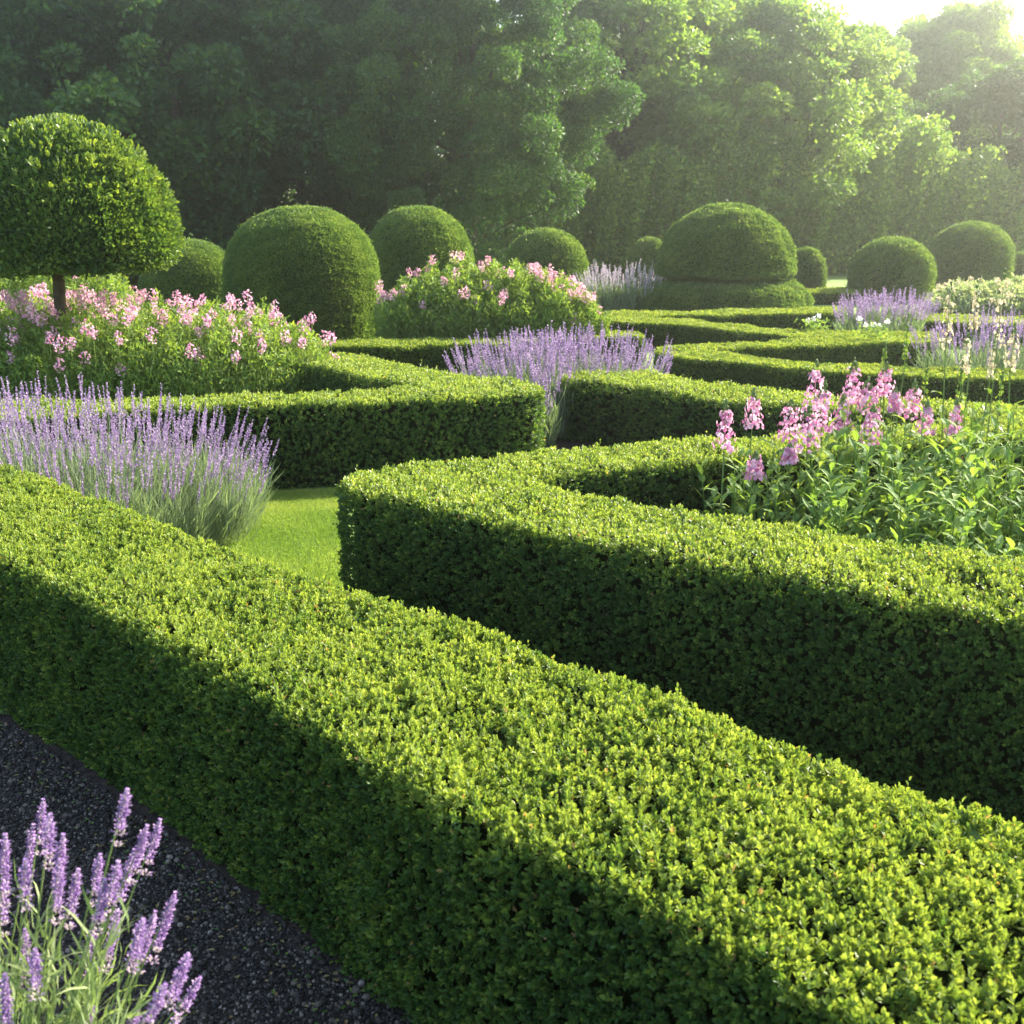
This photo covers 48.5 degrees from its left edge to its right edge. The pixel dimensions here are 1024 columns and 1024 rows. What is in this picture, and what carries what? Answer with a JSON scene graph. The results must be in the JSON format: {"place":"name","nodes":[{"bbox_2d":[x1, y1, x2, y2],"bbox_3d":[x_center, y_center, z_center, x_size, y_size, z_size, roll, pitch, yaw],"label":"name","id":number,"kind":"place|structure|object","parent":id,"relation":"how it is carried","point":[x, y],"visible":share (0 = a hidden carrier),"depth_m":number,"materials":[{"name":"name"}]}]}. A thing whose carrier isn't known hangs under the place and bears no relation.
{"place":"outdoors","nodes":[
{"label":"outdoors","id":0,"kind":"place"},
{"bbox_2d":[0,715,413,1023],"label":"gravel path","id":1,"kind":"structure","parent":0,"point":[241,981],"depth_m":3.55,"materials":[{"name":"grey gravel"}]},
{"bbox_2d":[0,788,201,1023],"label":"lavender plant","id":2,"kind":"object","parent":1,"relation":"on","point":[90,990],"visible":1,"depth_m":2.14,"materials":[{"name":"purple plant"}]},
{"bbox_2d":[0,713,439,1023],"bbox_3d":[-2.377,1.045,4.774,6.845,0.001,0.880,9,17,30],"label":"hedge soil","id":3,"kind":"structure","parent":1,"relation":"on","point":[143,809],"depth_m":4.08,"materials":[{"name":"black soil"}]},
{"bbox_2d":[200,486,345,590],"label":"grass","id":4,"kind":"structure","parent":0,"point":[297,531],"depth_m":8.15,"materials":[{"name":"green plant"}]},
{"bbox_2d":[0,261,1023,958],"bbox_3d":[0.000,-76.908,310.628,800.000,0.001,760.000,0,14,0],"label":"lawn","id":5,"kind":"structure","parent":0,"point":[838,279],"depth_m":18.92,"materials":[{"name":"green plant"}]},
{"bbox_2d":[0,2,133,138],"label":"broadleaf tree","id":6,"kind":"object","parent":5,"relation":"on","point":[112,35],"visible":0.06,"depth_m":37.55,"materials":[{"name":"green plant"}]},
{"bbox_2d":[0,273,149,315],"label":"phlox clump","id":7,"kind":"object","parent":5,"relation":"on","point":[111,282],"visible":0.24,"depth_m":18.00,"materials":[{"name":"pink plant"}]},
{"bbox_2d":[0,112,192,350],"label":"standard tree","id":8,"kind":"object","parent":5,"relation":"on","point":[78,198],"visible":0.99,"depth_m":11.80,"materials":[{"name":"green plant"}]},
{"bbox_2d":[0,0,215,275],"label":"broadleaf tree","id":9,"kind":"object","parent":5,"relation":"on","point":[97,58],"visible":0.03,"depth_m":37.84,"materials":[{"name":"green plant"}]},
{"bbox_2d":[0,371,280,545],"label":"lavender clump","id":10,"kind":"object","parent":5,"relation":"on","point":[200,498],"visible":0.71,"depth_m":7.80,"materials":[{"name":"purple plant"}]},
{"bbox_2d":[0,282,338,405],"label":"phlox clump","id":11,"kind":"object","parent":5,"relation":"on","point":[187,351],"visible":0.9,"depth_m":12.11,"materials":[{"name":"green plant"}]},
{"bbox_2d":[137,237,225,314],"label":"topiary dome","id":12,"kind":"structure","parent":5,"relation":"on","point":[195,272],"depth_m":24.63,"materials":[{"name":"green plant"}]},
{"bbox_2d":[0,0,388,283],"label":"broadleaf tree","id":13,"kind":"object","parent":5,"relation":"on","point":[187,170],"visible":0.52,"depth_m":35.10,"materials":[{"name":"green plant"}]},
{"bbox_2d":[0,351,547,490],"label":"box hedge","id":14,"kind":"object","parent":5,"relation":"on","point":[347,414],"visible":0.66,"depth_m":9.73,"materials":[{"name":"green plant"}]},
{"bbox_2d":[126,0,445,227],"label":"broadleaf tree","id":15,"kind":"object","parent":5,"relation":"on","point":[222,37],"visible":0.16,"depth_m":37.73,"materials":[{"name":"green plant"}]},
{"bbox_2d":[95,31,503,219],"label":"broadleaf tree","id":16,"kind":"object","parent":5,"relation":"on","point":[291,191],"depth_m":44.68,"materials":[{"name":"green plant"}]},
{"bbox_2d":[221,204,382,340],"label":"topiary dome","id":17,"kind":"structure","parent":5,"relation":"on","point":[297,263],"depth_m":19.06,"materials":[{"name":"green plant"}]},
{"bbox_2d":[265,0,524,247],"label":"broadleaf tree","id":18,"kind":"object","parent":5,"relation":"on","point":[347,33],"visible":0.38,"depth_m":35.86,"materials":[{"name":"green plant"}]},
{"bbox_2d":[368,204,476,300],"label":"topiary dome","id":19,"kind":"structure","parent":5,"relation":"on","point":[413,237],"depth_m":23.48,"materials":[{"name":"green plant"}]},
{"bbox_2d":[309,330,646,376],"bbox_3d":[-0.547,-2.406,17.267,5.451,0.581,1.687,-6,15,-22],"label":"box hedge","id":20,"kind":"object","parent":5,"relation":"on","point":[429,351],"visible":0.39,"depth_m":16.46,"materials":[{"name":"green plant"}]},
{"bbox_2d":[323,0,645,271],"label":"broadleaf tree","id":21,"kind":"object","parent":5,"relation":"on","point":[523,161],"visible":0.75,"depth_m":34.93,"materials":[{"name":"green plant"}]},
{"bbox_2d":[369,248,612,339],"bbox_3d":[-0.382,-3.340,18.449,3.944,1.835,2.808,0,14,0],"label":"phlox clump","id":22,"kind":"object","parent":5,"relation":"on","point":[458,300],"visible":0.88,"depth_m":17.54,"materials":[{"name":"green plant"}]},
{"bbox_2d":[0,461,1023,1023],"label":"box hedge","id":23,"kind":"object","parent":5,"relation":"on","point":[428,813],"visible":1,"depth_m":3.15,"materials":[{"name":"green plant"}]},
{"bbox_2d":[503,226,589,288],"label":"topiary dome","id":24,"kind":"structure","parent":5,"relation":"on","point":[556,248],"depth_m":29.50,"materials":[{"name":"green plant"}]},
{"bbox_2d":[96,36,1020,236],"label":"wood","id":25,"kind":"object","parent":5,"relation":"on","point":[438,150],"depth_m":65.05,"materials":[{"name":"green plant"}]},
{"bbox_2d":[114,107,1023,285],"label":"undergrowth","id":26,"kind":"object","parent":5,"relation":"on","point":[1000,187],"visible":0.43,"depth_m":46.76,"materials":[{"name":"green plant"}]},
{"bbox_2d":[483,42,669,266],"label":"broadleaf tree","id":27,"kind":"object","parent":5,"relation":"on","point":[615,144],"depth_m":52.14,"materials":[{"name":"green plant"}]},
{"bbox_2d":[573,288,639,311],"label":"box hedge","id":28,"kind":"object","parent":5,"relation":"on","point":[620,299],"visible":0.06,"depth_m":28.37,"materials":[{"name":"green plant"}]},
{"bbox_2d":[587,102,643,262],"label":"broadleaf tree","id":29,"kind":"object","parent":5,"relation":"on","point":[613,134],"depth_m":54.73,"materials":[{"name":"green plant"}]},
{"bbox_2d":[573,259,666,311],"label":"lavender clump","id":30,"kind":"object","parent":5,"relation":"on","point":[628,297],"visible":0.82,"depth_m":27.83,"materials":[{"name":"purple plant"}]},
{"bbox_2d":[624,236,663,288],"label":"topiary dome","id":31,"kind":"structure","parent":5,"relation":"on","point":[645,249],"depth_m":36.62,"materials":[{"name":"green plant"}]},
{"bbox_2d":[495,0,800,270],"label":"broadleaf tree","id":32,"kind":"object","parent":5,"relation":"on","point":[686,41],"visible":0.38,"depth_m":45.49,"materials":[{"name":"green plant"}]},
{"bbox_2d":[332,413,1023,827],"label":"box hedge","id":33,"kind":"object","parent":5,"relation":"on","point":[890,663],"visible":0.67,"depth_m":4.92,"materials":[{"name":"green plant"}]},
{"bbox_2d":[606,0,813,232],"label":"broadleaf tree","id":34,"kind":"object","parent":5,"relation":"on","point":[657,63],"visible":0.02,"depth_m":50.83,"materials":[{"name":"green plant"}]},
{"bbox_2d":[635,200,815,311],"bbox_3d":[5.228,-6.213,27.829,4.420,2.792,4.317,0,14,0],"label":"tiered topiary","id":35,"kind":"object","parent":5,"relation":"on","point":[723,255],"visible":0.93,"depth_m":26.55,"materials":[{"name":"green plant"}]},
{"bbox_2d":[603,305,850,330],"bbox_3d":[4.512,-3.938,23.426,5.979,0.519,1.441,-3,15,-12],"label":"box hedge","id":36,"kind":"object","parent":5,"relation":"on","point":[777,317],"visible":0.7,"depth_m":23.02,"materials":[{"name":"green plant"}]},
{"bbox_2d":[559,368,1023,451],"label":"box hedge","id":37,"kind":"object","parent":5,"relation":"on","point":[611,408],"visible":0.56,"depth_m":10.93,"materials":[{"name":"green plant"}]},
{"bbox_2d":[643,0,949,269],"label":"broadleaf tree","id":38,"kind":"object","parent":5,"relation":"on","point":[838,79],"visible":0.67,"depth_m":46.11,"materials":[{"name":"green plant"}]},
{"bbox_2d":[784,246,827,287],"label":"topiary dome","id":39,"kind":"structure","parent":5,"relation":"on","point":[811,264],"depth_m":32.84,"materials":[{"name":"green plant"}]},
{"bbox_2d":[603,315,1023,405],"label":"box hedge","id":40,"kind":"object","parent":5,"relation":"on","point":[741,354],"visible":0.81,"depth_m":16.10,"materials":[{"name":"green plant"}]},
{"bbox_2d":[794,313,837,330],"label":"rose bush","id":41,"kind":"object","parent":5,"relation":"on","point":[812,322],"visible":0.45,"depth_m":19.07,"materials":[{"name":"green plant"}]},
{"bbox_2d":[805,286,862,304],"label":"box hedge","id":42,"kind":"object","parent":5,"relation":"on","point":[824,295],"visible":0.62,"depth_m":31.18,"materials":[{"name":"green plant"}]},
{"bbox_2d":[757,117,917,266],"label":"broadleaf tree","id":43,"kind":"object","parent":5,"relation":"on","point":[818,150],"visible":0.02,"depth_m":53.19,"materials":[{"name":"green plant"}]},
{"bbox_2d":[808,21,922,227],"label":"broadleaf tree","id":44,"kind":"object","parent":5,"relation":"on","point":[907,72],"visible":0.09,"depth_m":59.76,"materials":[{"name":"green plant"}]},
{"bbox_2d":[852,316,895,339],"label":"rose bush","id":45,"kind":"object","parent":5,"relation":"on","point":[873,325],"visible":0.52,"depth_m":17.40,"materials":[{"name":"green plant"}]},
{"bbox_2d":[832,285,940,331],"bbox_3d":[6.953,-3.675,21.163,1.834,1.073,3.359,6,15,22],"label":"lavender clump","id":46,"kind":"object","parent":5,"relation":"on","point":[846,322],"visible":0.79,"depth_m":20.75,"materials":[{"name":"purple plant"}]},
{"bbox_2d":[844,233,937,303],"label":"topiary dome","id":47,"kind":"structure","parent":5,"relation":"on","point":[889,263],"depth_m":31.45,"materials":[{"name":"green plant"}]},
{"bbox_2d":[862,112,946,245],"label":"broadleaf tree","id":48,"kind":"object","parent":5,"relation":"on","point":[912,119],"visible":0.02,"depth_m":53.80,"materials":[{"name":"green plant"}]},
{"bbox_2d":[791,34,1021,225],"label":"broadleaf tree","id":49,"kind":"object","parent":5,"relation":"on","point":[978,124],"depth_m":65.32,"materials":[{"name":"green plant"}]},
{"bbox_2d":[851,311,1023,348],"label":"box hedge","id":50,"kind":"object","parent":5,"relation":"on","point":[930,322],"visible":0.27,"depth_m":20.80,"materials":[{"name":"green plant"}]},
{"bbox_2d":[854,0,1023,224],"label":"broadleaf tree","id":51,"kind":"object","parent":5,"relation":"on","point":[959,38],"visible":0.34,"depth_m":63.07,"materials":[{"name":"green plant"}]},
{"bbox_2d":[889,55,1023,251],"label":"broadleaf tree","id":52,"kind":"object","parent":5,"relation":"on","point":[1000,92],"visible":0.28,"depth_m":53.69,"materials":[{"name":"green plant"}]},
{"bbox_2d":[904,303,1023,369],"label":"lavender clump","id":53,"kind":"object","parent":5,"relation":"on","point":[981,354],"visible":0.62,"depth_m":14.75,"materials":[{"name":"purple plant"}]},
{"bbox_2d":[928,219,1016,286],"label":"topiary dome","id":54,"kind":"structure","parent":5,"relation":"on","point":[975,250],"depth_m":38.01,"materials":[{"name":"green plant"}]},
{"bbox_2d":[923,273,1023,316],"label":"flower clump","id":55,"kind":"object","parent":5,"relation":"on","point":[962,295],"visible":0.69,"depth_m":23.50,"materials":[{"name":"green plant"}]},
{"bbox_2d":[1014,249,1023,279],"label":"topiary dome","id":56,"kind":"structure","parent":5,"relation":"on","point":[1019,266],"depth_m":42.54,"materials":[{"name":"green plant"}]},
{"bbox_2d":[536,433,618,455],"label":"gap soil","id":57,"kind":"structure","parent":0,"point":[560,444],"depth_m":11.59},
{"bbox_2d":[443,320,674,448],"bbox_3d":[0.357,-1.542,12.724,2.466,1.106,3.274,11,18,37],"label":"lavender clump","id":58,"kind":"object","parent":57,"relation":"on","point":[545,372],"visible":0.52,"depth_m":12.46,"materials":[{"name":"purple plant"}]},
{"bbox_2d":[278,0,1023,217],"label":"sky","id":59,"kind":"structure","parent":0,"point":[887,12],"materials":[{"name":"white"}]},
{"label":"bed soil","id":60,"kind":"structure","parent":0,"visible":0},
{"bbox_2d":[702,398,734,517],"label":"phlox plant","id":61,"kind":"object","parent":60,"relation":"on","point":[727,414],"visible":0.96,"depth_m":6.27,"materials":[{"name":"pink plant"}]},
{"bbox_2d":[739,387,763,497],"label":"phlox plant","id":62,"kind":"object","parent":60,"relation":"on","point":[753,417],"visible":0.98,"depth_m":6.85,"materials":[{"name":"pink plant"}]},
{"bbox_2d":[737,450,768,521],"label":"phlox plant","id":63,"kind":"object","parent":60,"relation":"on","point":[752,465],"visible":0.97,"depth_m":6.31,"materials":[{"name":"pink plant"}]},
{"bbox_2d":[773,442,799,532],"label":"phlox plant","id":64,"kind":"object","parent":60,"relation":"on","point":[790,449],"visible":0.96,"depth_m":6.41,"materials":[{"name":"pink plant"}]},
{"bbox_2d":[774,398,803,508],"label":"phlox plant","id":65,"kind":"object","parent":60,"relation":"on","point":[791,409],"visible":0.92,"depth_m":6.87,"materials":[{"name":"pink plant"}]},
{"bbox_2d":[793,405,819,525],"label":"phlox plant","id":66,"kind":"object","parent":60,"relation":"on","point":[812,422],"visible":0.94,"depth_m":6.47,"materials":[{"name":"pink plant"}]},
{"bbox_2d":[800,359,828,484],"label":"phlox plant","id":67,"kind":"object","parent":60,"relation":"on","point":[813,374],"visible":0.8,"depth_m":6.82,"materials":[{"name":"pink plant"}]},
{"bbox_2d":[811,380,837,501],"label":"phlox plant","id":68,"kind":"object","parent":60,"relation":"on","point":[822,396],"visible":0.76,"depth_m":6.63,"materials":[{"name":"pink plant"}]},
{"bbox_2d":[829,392,853,510],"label":"phlox plant","id":69,"kind":"object","parent":60,"relation":"on","point":[838,424],"visible":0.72,"depth_m":6.85,"materials":[{"name":"pink plant"}]},
{"bbox_2d":[837,357,864,503],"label":"phlox plant","id":70,"kind":"object","parent":60,"relation":"on","point":[853,379],"visible":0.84,"depth_m":7.01,"materials":[{"name":"pink plant"}]},
{"bbox_2d":[694,393,1023,578],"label":"perennial foliage","id":71,"kind":"object","parent":60,"relation":"on","point":[962,524],"visible":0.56,"depth_m":6.29,"materials":[{"name":"green plant"}]},
{"bbox_2d":[850,376,880,512],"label":"phlox plant","id":72,"kind":"object","parent":60,"relation":"on","point":[866,385],"visible":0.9,"depth_m":6.93,"materials":[{"name":"pink plant"}]},
{"bbox_2d":[850,404,883,534],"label":"phlox plant","id":73,"kind":"object","parent":60,"relation":"on","point":[871,414],"visible":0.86,"depth_m":6.66,"materials":[{"name":"pink plant"}]},
{"bbox_2d":[866,341,886,451],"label":"flower spire","id":74,"kind":"structure","parent":60,"relation":"on","point":[884,353],"depth_m":7.18,"materials":[{"name":"green plant"}]},
{"bbox_2d":[869,361,899,526],"bbox_3d":[2.329,-0.260,7.147,0.299,1.373,0.282,0,14,0],"label":"phlox plant","id":75,"kind":"object","parent":60,"relation":"on","point":[880,391],"visible":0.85,"depth_m":7.01,"materials":[{"name":"pink plant"}]},
{"bbox_2d":[870,386,903,533],"bbox_3d":[2.294,-0.153,6.985,0.264,1.246,0.263,-10,18,-35],"label":"phlox plant","id":76,"kind":"object","parent":60,"relation":"on","point":[895,401],"visible":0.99,"depth_m":6.83,"materials":[{"name":"pink plant"}]},
{"bbox_2d":[894,312,909,436],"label":"flower spire","id":77,"kind":"structure","parent":60,"relation":"on","point":[906,341],"depth_m":7.27,"materials":[{"name":"green plant"}]},
{"bbox_2d":[898,378,922,499],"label":"phlox plant","id":78,"kind":"object","parent":60,"relation":"on","point":[914,408],"visible":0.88,"depth_m":6.94,"materials":[{"name":"pink plant"}]},
{"bbox_2d":[909,357,930,511],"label":"flower spire","id":79,"kind":"structure","parent":60,"relation":"on","point":[925,383],"depth_m":7.03,"materials":[{"name":"green plant"}]},
{"bbox_2d":[913,400,936,502],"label":"phlox plant","id":80,"kind":"object","parent":60,"relation":"on","point":[927,410],"visible":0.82,"depth_m":6.75,"materials":[{"name":"pink plant"}]},
{"bbox_2d":[927,281,953,527],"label":"flower spire","id":81,"kind":"structure","parent":60,"relation":"on","point":[941,407],"depth_m":7.06,"materials":[{"name":"beige plant"}]},
{"bbox_2d":[938,397,962,509],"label":"phlox plant","id":82,"kind":"object","parent":60,"relation":"on","point":[954,419],"visible":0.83,"depth_m":6.76,"materials":[{"name":"pink plant"}]},
{"bbox_2d":[940,360,964,514],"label":"flower spire","id":83,"kind":"structure","parent":60,"relation":"on","point":[961,379],"depth_m":6.82,"materials":[{"name":"green plant"}]},
{"bbox_2d":[952,332,971,455],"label":"flower spire","id":84,"kind":"structure","parent":60,"relation":"on","point":[965,359],"depth_m":6.87,"materials":[{"name":"beige plant"}]},
{"bbox_2d":[956,279,984,425],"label":"flower spire","id":85,"kind":"structure","parent":60,"relation":"on","point":[975,319],"depth_m":7.33,"materials":[{"name":"beige plant"}]},
{"bbox_2d":[970,339,995,475],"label":"flower spire","id":86,"kind":"structure","parent":60,"relation":"on","point":[991,366],"depth_m":7.20,"materials":[{"name":"beige plant"}]},
{"bbox_2d":[968,362,1004,546],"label":"flower spire","id":87,"kind":"structure","parent":60,"relation":"on","point":[1002,378],"depth_m":6.74,"materials":[{"name":"green plant"}]},
{"bbox_2d":[976,268,1007,513],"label":"flower spire","id":88,"kind":"structure","parent":60,"relation":"on","point":[1001,301],"depth_m":7.15,"materials":[{"name":"beige plant"}]},
{"bbox_2d":[999,322,1019,553],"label":"flower spire","id":89,"kind":"structure","parent":60,"relation":"on","point":[1012,361],"depth_m":6.88,"materials":[{"name":"beige plant"}]}
]}

